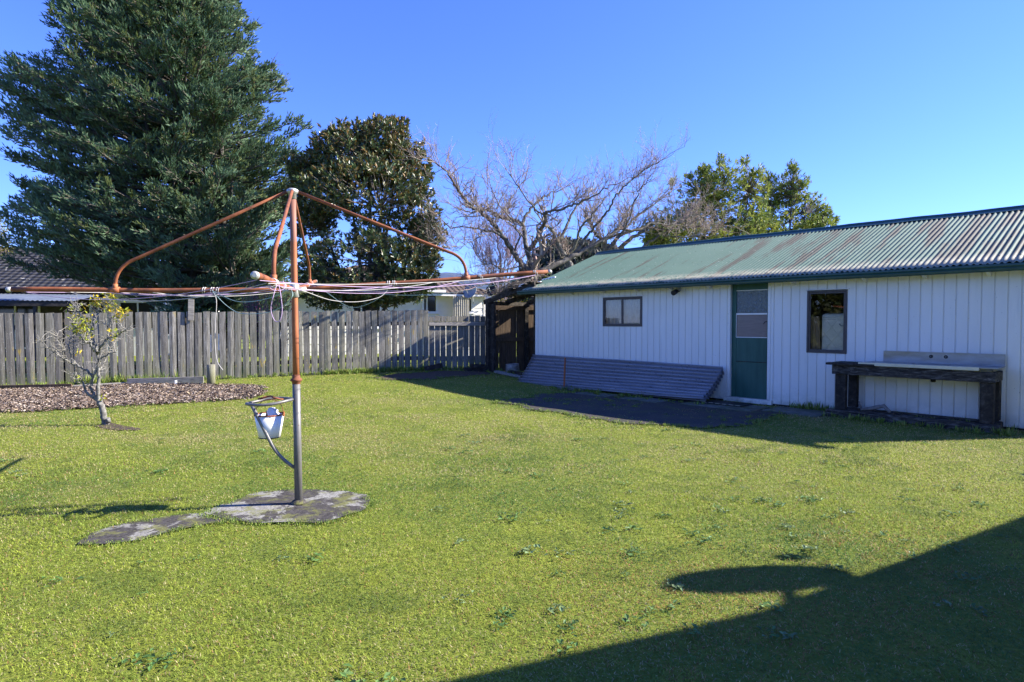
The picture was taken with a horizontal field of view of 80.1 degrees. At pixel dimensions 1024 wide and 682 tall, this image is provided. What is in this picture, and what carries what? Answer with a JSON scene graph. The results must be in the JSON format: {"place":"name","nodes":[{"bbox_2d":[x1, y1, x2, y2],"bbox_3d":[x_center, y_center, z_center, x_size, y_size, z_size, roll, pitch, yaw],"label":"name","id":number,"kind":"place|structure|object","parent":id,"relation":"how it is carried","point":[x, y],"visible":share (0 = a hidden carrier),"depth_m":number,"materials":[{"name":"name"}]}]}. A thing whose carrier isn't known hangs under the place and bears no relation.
{"place":"outdoors","nodes":[
{"label":"outdoors","id":0,"kind":"place"},
{"bbox_2d":[96,423,141,429],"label":"bare soil","id":1,"kind":"structure","parent":0,"point":[121,428],"depth_m":8.40,"materials":[{"name":"brown soil"}]},
{"bbox_2d":[78,513,227,543],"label":"concrete path","id":2,"kind":"structure","parent":0,"point":[134,530],"depth_m":4.30,"materials":[{"name":"grey concrete"}]},
{"bbox_2d":[375,371,493,379],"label":"dirt path","id":3,"kind":"structure","parent":0,"point":[425,375],"depth_m":15.01,"materials":[{"name":"soil"}]},
{"bbox_2d":[463,367,486,371],"bbox_3d":[-0.957,0.765,16.280,0.686,0.138,0.140,-1,2,-17],"label":"timber baulk","id":4,"kind":"object","parent":3,"relation":"on","point":[473,369],"visible":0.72,"depth_m":16.20,"materials":[{"name":"black wood"}]},
{"bbox_2d":[470,364,487,367],"bbox_3d":[-0.859,0.670,16.277,0.501,0.128,0.140,-1,2,-24],"label":"timber baulk","id":5,"kind":"object","parent":4,"relation":"on","point":[478,365],"visible":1,"depth_m":16.20,"materials":[{"name":"black wood"}]},
{"bbox_2d":[430,272,513,301],"bbox_3d":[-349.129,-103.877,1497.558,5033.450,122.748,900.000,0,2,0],"label":"hill","id":6,"kind":"structure","parent":0,"point":[445,275],"depth_m":1292.95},
{"bbox_2d":[491,278,527,301],"bbox_3d":[-0.139,-0.738,21.988,1.630,3.066,1.658,0,2,0],"label":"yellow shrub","id":7,"kind":"object","parent":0,"point":[504,298],"depth_m":21.84,"materials":[{"name":"green plant"}]},
{"bbox_2d":[0,331,1023,681],"bbox_3d":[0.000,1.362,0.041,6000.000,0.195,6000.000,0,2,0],"label":"lawn","id":8,"kind":"structure","parent":0,"point":[508,557],"depth_m":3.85,"materials":[{"name":"green plant"}]},
{"bbox_2d":[0,217,14,289],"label":"golden conifer","id":9,"kind":"object","parent":8,"relation":"on","point":[4,230],"visible":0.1,"depth_m":26.97,"materials":[{"name":"green plant"}]},
{"bbox_2d":[0,384,71,388],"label":"edging board","id":10,"kind":"object","parent":8,"relation":"on","point":[34,385],"visible":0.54,"depth_m":12.63,"materials":[{"name":"grey wood"}]},
{"bbox_2d":[32,293,135,424],"bbox_3d":[-5.894,0.249,8.623,1.392,2.012,0.977,0,2,0],"label":"citrus tree","id":11,"kind":"object","parent":8,"relation":"on","point":[104,418],"visible":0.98,"depth_m":8.64,"materials":[{"name":"green plant"}]},
{"bbox_2d":[0,248,218,360],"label":"dark roofed house","id":12,"kind":"structure","parent":8,"relation":"on","point":[19,302],"depth_m":24.69,"materials":[{"name":"brick"}]},
{"bbox_2d":[0,306,39,348],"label":"window","id":13,"kind":"structure","parent":12,"relation":"in","point":[3,309],"depth_m":24.43,"materials":[{"name":"black glass"}]},
{"bbox_2d":[89,302,107,323],"bbox_3d":[-17.009,-1.053,25.098,0.644,1.100,0.100,0,2,-14],"label":"window","id":14,"kind":"structure","parent":12,"relation":"in","point":[101,306],"depth_m":25.10,"materials":[{"name":"black glass"}]},
{"bbox_2d":[118,301,156,323],"bbox_3d":[-15.613,-1.114,25.446,1.435,1.100,0.100,0,2,-14],"label":"window","id":15,"kind":"structure","parent":12,"relation":"in","point":[134,306],"depth_m":25.44,"materials":[{"name":"black glass"}]},
{"bbox_2d":[0,382,268,412],"bbox_3d":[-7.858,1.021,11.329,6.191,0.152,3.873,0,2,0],"label":"bark mulch","id":16,"kind":"object","parent":8,"relation":"on","point":[125,394],"visible":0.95,"depth_m":11.49,"materials":[{"name":"brown wood"}]},
{"bbox_2d":[73,382,126,385],"bbox_3d":[-8.754,0.942,13.030,1.021,0.084,0.035,-1,2,-34],"label":"edging board","id":17,"kind":"object","parent":16,"relation":"on","point":[104,383],"visible":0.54,"depth_m":13.05,"materials":[{"name":"grey wood"}]},
{"bbox_2d":[0,0,313,363],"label":"conifer tree","id":18,"kind":"object","parent":8,"relation":"on","point":[178,128],"visible":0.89,"depth_m":17.79,"materials":[{"name":"green plant"}]},
{"bbox_2d":[127,376,203,383],"bbox_3d":[-7.607,0.877,13.394,1.538,0.166,0.035,0,2,-12],"label":"edging board","id":19,"kind":"object","parent":8,"relation":"on","point":[169,380],"visible":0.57,"depth_m":13.39,"materials":[{"name":"grey wood"}]},
{"bbox_2d":[207,364,215,384],"bbox_3d":[-6.500,0.777,13.170,0.172,0.545,0.176,0,2,0],"label":"post stump","id":20,"kind":"object","parent":8,"relation":"on","point":[211,379],"visible":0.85,"depth_m":13.10,"materials":[{"name":"beige wood"}]},
{"bbox_2d":[0,309,428,384],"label":"paling fence","id":21,"kind":"object","parent":8,"relation":"on","point":[186,365],"visible":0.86,"depth_m":14.33,"materials":[{"name":"grey wood"}]},
{"bbox_2d":[188,299,193,320],"bbox_3d":[-7.418,-0.718,14.087,0.124,0.490,0.024,1,1,-22],"label":"loose board","id":22,"kind":"object","parent":21,"relation":"attached to","point":[190,309],"visible":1,"depth_m":14.08,"materials":[{"name":"grey wood"}]},
{"bbox_2d":[239,271,268,354],"bbox_3d":[-7.277,-0.517,17.172,0.880,2.909,0.887,0,2,0],"label":"flowering shrub","id":23,"kind":"object","parent":8,"relation":"on","point":[255,303],"visible":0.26,"depth_m":17.15,"materials":[{"name":"green plant"}]},
{"bbox_2d":[251,292,291,371],"bbox_3d":[-6.304,-0.266,16.182,1.254,2.470,1.360,0,2,0],"label":"flowering shrub","id":24,"kind":"object","parent":8,"relation":"on","point":[280,309],"visible":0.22,"depth_m":16.13,"materials":[{"name":"green plant"}]},
{"bbox_2d":[204,489,369,522],"bbox_3d":[-1.737,1.295,4.831,1.206,0.001,0.884,0,2,0],"label":"concrete pad","id":25,"kind":"object","parent":8,"relation":"on","point":[318,506],"visible":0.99,"depth_m":4.78,"materials":[{"name":"grey concrete"}]},
{"bbox_2d":[5,188,551,504],"bbox_3d":[-1.688,0.052,4.889,2.980,2.504,2.969,1,2,32],"label":"rotary clothesline","id":26,"kind":"object","parent":25,"relation":"on","point":[294,289],"visible":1,"depth_m":4.78,"materials":[{"name":"metal"}]},
{"bbox_2d":[254,399,284,438],"bbox_3d":[-1.938,0.617,4.868,0.236,0.307,0.232,0,2,0],"label":"bucket","id":27,"kind":"object","parent":26,"relation":"hanging from","point":[272,424],"visible":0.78,"depth_m":4.80,"materials":[{"name":"white plastic"}]},
{"bbox_2d":[267,407,279,415],"bbox_3d":[-1.903,0.582,4.843,0.104,0.113,0.099,0,2,0],"label":"rag","id":28,"kind":"object","parent":27,"relation":"in","point":[272,411],"visible":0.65,"depth_m":4.82,"materials":[{"name":"white fabric"}]},
{"bbox_2d":[258,395,284,399],"bbox_3d":[-1.897,0.449,4.821,0.216,0.036,0.102,1,2,19],"label":"carrying strap","id":29,"kind":"object","parent":26,"relation":"on","point":[271,396],"visible":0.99,"depth_m":4.81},
{"bbox_2d":[278,112,448,367],"bbox_3d":[-4.223,-2.752,17.077,4.951,7.622,4.377,0,2,0],"label":"magnolia tree","id":30,"kind":"object","parent":8,"relation":"on","point":[318,169],"visible":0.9,"depth_m":16.82,"materials":[{"name":"green plant"}]},
{"bbox_2d":[278,265,495,355],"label":"white house","id":31,"kind":"structure","parent":8,"relation":"on","point":[449,303],"depth_m":25.88,"materials":[{"name":"paint"}]},
{"bbox_2d":[352,304,381,328],"bbox_3d":[-5.904,-1.073,24.858,1.335,1.165,0.120,-1,2,-24],"label":"window","id":32,"kind":"structure","parent":31,"relation":"in","point":[379,308],"depth_m":24.98,"materials":[{"name":"grey glass"}]},
{"bbox_2d":[421,296,439,313],"bbox_3d":[-3.491,-1.573,25.917,0.826,0.838,0.120,-1,2,-24],"label":"window","id":33,"kind":"structure","parent":31,"relation":"in","point":[430,303],"depth_m":25.97,"materials":[{"name":"glass"}]},
{"bbox_2d":[463,285,475,302],"bbox_3d":[-1.816,-2.010,25.950,0.519,0.794,0.637,0,2,-15],"label":"satellite dish","id":34,"kind":"object","parent":31,"relation":"attached to","point":[469,293],"visible":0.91,"depth_m":25.93,"materials":[{"name":"grey metal"}]},
{"bbox_2d":[469,297,474,313],"bbox_3d":[-1.880,-1.624,26.634,0.512,0.857,0.120,-1,2,-24],"label":"window","id":35,"kind":"structure","parent":31,"relation":"in","point":[471,305],"depth_m":26.69,"materials":[{"name":"white plastic"}]},
{"bbox_2d":[485,284,497,295],"bbox_3d":[-0.897,-2.119,26.564,0.492,0.764,0.609,0,2,-15],"label":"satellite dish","id":36,"kind":"object","parent":31,"relation":"attached to","point":[491,287],"visible":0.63,"depth_m":26.54,"materials":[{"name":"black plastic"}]},
{"bbox_2d":[424,363,442,370],"bbox_3d":[-2.060,0.681,15.978,0.486,0.205,0.140,0,2,-12],"label":"timber baulk","id":37,"kind":"object","parent":8,"relation":"on","point":[433,367],"visible":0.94,"depth_m":15.91,"materials":[{"name":"black wood"}]},
{"bbox_2d":[429,316,484,369],"bbox_3d":[-1.476,0.098,16.682,1.681,1.591,0.147,-1,2,-22],"label":"fence","id":38,"kind":"object","parent":8,"relation":"on","point":[444,349],"visible":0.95,"depth_m":16.66,"materials":[{"name":"grey wood"}]},
{"bbox_2d":[452,202,539,301],"bbox_3d":[-0.744,-3.448,31.050,5.046,8.143,3.110,0,2,0],"label":"bare tree","id":39,"kind":"object","parent":8,"relation":"on","point":[506,250],"visible":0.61,"depth_m":30.82,"materials":[{"name":"brown plant"}]},
{"bbox_2d":[494,370,519,377],"bbox_3d":[-0.059,0.854,15.566,0.140,0.147,1.054,-2,2,-44],"label":"plank","id":40,"kind":"object","parent":8,"relation":"on","point":[505,373],"visible":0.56,"depth_m":15.55,"materials":[{"name":"grey wood"}]},
{"bbox_2d":[508,370,522,374],"bbox_3d":[0.293,0.828,15.345,0.140,0.125,1.054,-1,2,-40],"label":"plank","id":41,"kind":"object","parent":40,"relation":"on","point":[518,372],"visible":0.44,"depth_m":15.49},
{"bbox_2d":[0,415,1023,681],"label":"lawn weeds","id":42,"kind":"object","parent":8,"relation":"on","point":[560,641],"visible":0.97,"depth_m":3.74,"materials":[{"name":"green plant"}]},
{"bbox_2d":[2,364,1022,551],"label":"rough grass","id":43,"kind":"structure","parent":8,"relation":"on","point":[446,368],"depth_m":9.30,"materials":[{"name":"green plant"}]},
{"bbox_2d":[506,363,518,371],"bbox_3d":[0.012,0.765,16.045,0.374,0.350,0.380,-6,2,0],"label":"log round","id":44,"kind":"object","parent":8,"relation":"on","point":[513,366],"visible":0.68,"depth_m":15.90,"materials":[{"name":"wood"}]},
{"bbox_2d":[483,281,542,371],"bbox_3d":[1.137,-0.269,17.042,3.850,2.516,2.282,-2,2,-43],"label":"lean to","id":45,"kind":"object","parent":8,"relation":"on","point":[509,331],"visible":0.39,"depth_m":17.10,"materials":[{"name":"brown wood"}]},
{"bbox_2d":[487,277,537,297],"bbox_3d":[0.213,-1.434,16.119,1.461,0.546,1.768,-2,2,-43],"label":"brush bundle","id":46,"kind":"object","parent":45,"relation":"on","point":[513,284],"visible":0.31,"depth_m":15.92,"materials":[{"name":"brown plant"}]},
{"bbox_2d":[389,107,723,304],"bbox_3d":[2.353,-2.835,18.210,11.813,7.681,6.334,0,2,-12],"label":"bare tree","id":47,"kind":"object","parent":8,"relation":"on","point":[482,210],"visible":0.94,"depth_m":17.53,"materials":[{"name":"brown plant"}]},
{"bbox_2d":[563,357,565,386],"bbox_3d":[1.134,0.780,13.177,0.070,0.851,0.042,0,2,2],"label":"steel stake","id":48,"kind":"object","parent":8,"relation":"on","point":[564,371],"visible":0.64,"depth_m":13.16,"materials":[{"name":"metal"}]},
{"bbox_2d":[557,386,584,391],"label":"timber block","id":49,"kind":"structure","parent":8,"relation":"on","point":[568,388],"depth_m":12.89,"materials":[{"name":"grey wood"}]},
{"bbox_2d":[521,152,622,267],"bbox_3d":[2.171,-3.334,22.263,3.838,8.452,3.831,0,2,0],"label":"bare tree","id":50,"kind":"object","parent":8,"relation":"on","point":[558,247],"visible":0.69,"depth_m":22.25,"materials":[{"name":"brown plant"}]},
{"bbox_2d":[575,392,617,396],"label":"paving slab","id":51,"kind":"structure","parent":8,"relation":"on","point":[601,395],"depth_m":12.08,"materials":[{"name":"grey concrete"}]},
{"bbox_2d":[518,359,719,400],"bbox_3d":[1.978,0.755,12.959,0.644,0.624,5.060,-2,2,-43],"label":"iron sheet","id":52,"kind":"object","parent":8,"relation":"on","point":[705,397],"visible":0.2,"depth_m":11.36,"materials":[{"name":"grey metal"}]},
{"bbox_2d":[519,354,722,398],"bbox_3d":[1.944,0.723,12.845,0.750,0.668,5.060,-2,2,-43],"label":"iron sheet","id":53,"kind":"object","parent":8,"relation":"on","point":[663,379],"visible":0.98,"depth_m":12.48,"materials":[{"name":"grey metal"}]},
{"bbox_2d":[499,392,782,427],"bbox_3d":[2.046,1.119,10.511,4.554,0.022,3.276,1,2,41],"label":"asphalt patch","id":54,"kind":"object","parent":8,"relation":"on","point":[648,411],"visible":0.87,"depth_m":9.99,"materials":[{"name":"grey asphalt"}]},
{"bbox_2d":[619,396,666,402],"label":"paving slab","id":55,"kind":"structure","parent":8,"relation":"on","point":[652,400],"depth_m":11.29,"materials":[{"name":"grey concrete"}]},
{"bbox_2d":[554,176,749,252],"bbox_3d":[5.247,-2.743,23.234,7.377,7.197,4.114,0,2,0],"label":"bare tree","id":56,"kind":"object","parent":8,"relation":"on","point":[623,244],"visible":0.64,"depth_m":22.98,"materials":[{"name":"brown plant"}]},
{"bbox_2d":[638,152,778,245],"bbox_3d":[7.953,-3.475,24.881,6.034,8.672,4.838,0,2,0],"label":"broadleaf tree","id":57,"kind":"object","parent":8,"relation":"on","point":[747,185],"visible":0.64,"depth_m":24.20,"materials":[{"name":"green plant"}]},
{"bbox_2d":[705,371,723,400],"bbox_3d":[2.043,0.777,13.047,0.512,0.588,5.100,-2,2,-43],"label":"iron sheet","id":58,"kind":"object","parent":8,"relation":"on","point":[719,379],"visible":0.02,"depth_m":11.26,"materials":[{"name":"grey metal"}]},
{"bbox_2d":[680,401,769,411],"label":"paving slab","id":59,"kind":"structure","parent":8,"relation":"on","point":[750,408],"depth_m":10.30,"materials":[{"name":"grey concrete"}]},
{"bbox_2d":[700,400,752,406],"bbox_3d":[3.761,1.091,10.682,0.440,0.019,0.760,-2,2,-43],"label":"doormat","id":60,"kind":"object","parent":59,"relation":"on","point":[729,403],"visible":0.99,"depth_m":10.60,"materials":[{"name":"black plastic"}]},
{"bbox_2d":[517,205,1023,430],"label":"shed","id":61,"kind":"structure","parent":8,"relation":"on","point":[741,310],"depth_m":10.55,"materials":[{"name":"white paint"}]},
{"bbox_2d":[601,296,641,326],"bbox_3d":[2.391,-0.583,13.077,0.154,0.741,1.095,-2,2,-43],"label":"window","id":62,"kind":"structure","parent":61,"relation":"in","point":[622,310],"depth_m":13.07,"materials":[{"name":"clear glass"}]},
{"bbox_2d":[731,283,767,398],"bbox_3d":[4.295,-0.040,11.014,0.097,2.144,0.696,-2,2,-42],"label":"door","id":63,"kind":"structure","parent":61,"relation":"in","point":[749,324],"depth_m":11.03,"materials":[{"name":"green paint"}]},
{"bbox_2d":[811,317,819,348],"bbox_3d":[5.092,0.218,10.240,0.040,1.250,0.228,-2,2,-42],"label":"folded drape","id":64,"kind":"object","parent":61,"relation":"hanging from","point":[815,333],"visible":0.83,"depth_m":10.23,"materials":[{"name":"beige fabric"}]},
{"bbox_2d":[805,288,849,353],"bbox_3d":[5.167,-0.323,10.002,0.079,1.046,0.680,-2,2,-43],"label":"window","id":65,"kind":"structure","parent":61,"relation":"in","point":[823,291],"depth_m":10.00,"materials":[{"name":"brown wood"}]},
{"bbox_2d":[822,314,843,349],"bbox_3d":[5.540,0.305,9.834,0.213,1.500,1.020,-2,2,-43],"label":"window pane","id":66,"kind":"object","parent":61,"relation":"in","point":[832,331],"visible":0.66,"depth_m":10.01,"materials":[{"name":"glass"}]},
{"bbox_2d":[740,158,840,232],"bbox_3d":[11.928,-3.555,26.746,4.529,8.687,3.436,0,2,0],"label":"broadleaf tree","id":67,"kind":"object","parent":8,"relation":"on","point":[810,219],"visible":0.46,"depth_m":26.34,"materials":[{"name":"green plant"}]},
{"bbox_2d":[762,406,825,417],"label":"paving slab","id":68,"kind":"structure","parent":8,"relation":"on","point":[802,412],"depth_m":9.77,"materials":[{"name":"grey concrete"}]},
{"bbox_2d":[825,351,1005,434],"bbox_3d":[5.818,0.688,8.885,0.620,1.051,2.150,-2,2,-43],"label":"sink bench","id":69,"kind":"object","parent":8,"relation":"on","point":[847,373],"visible":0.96,"depth_m":8.66,"materials":[{"name":"silver metal"}]},
{"bbox_2d":[0,0,1023,282],"label":"sky","id":70,"kind":"structure","parent":0,"point":[892,109],"materials":[{"name":"blue"}]},
{"bbox_2d":[506,236,624,301],"bbox_3d":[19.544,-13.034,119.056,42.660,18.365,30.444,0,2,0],"label":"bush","id":71,"kind":"object","parent":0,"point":[555,256],"visible":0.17,"depth_m":115.13,"materials":[{"name":"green plant"}]},
{"bbox_2d":[858,401,890,412],"bbox_3d":[5.486,1.003,9.209,0.111,0.142,0.484,-1,2,-34],"label":"driftwood","id":72,"kind":"object","parent":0,"point":[886,408],"visible":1,"depth_m":9.20,"materials":[{"name":"wood"}]}
]}

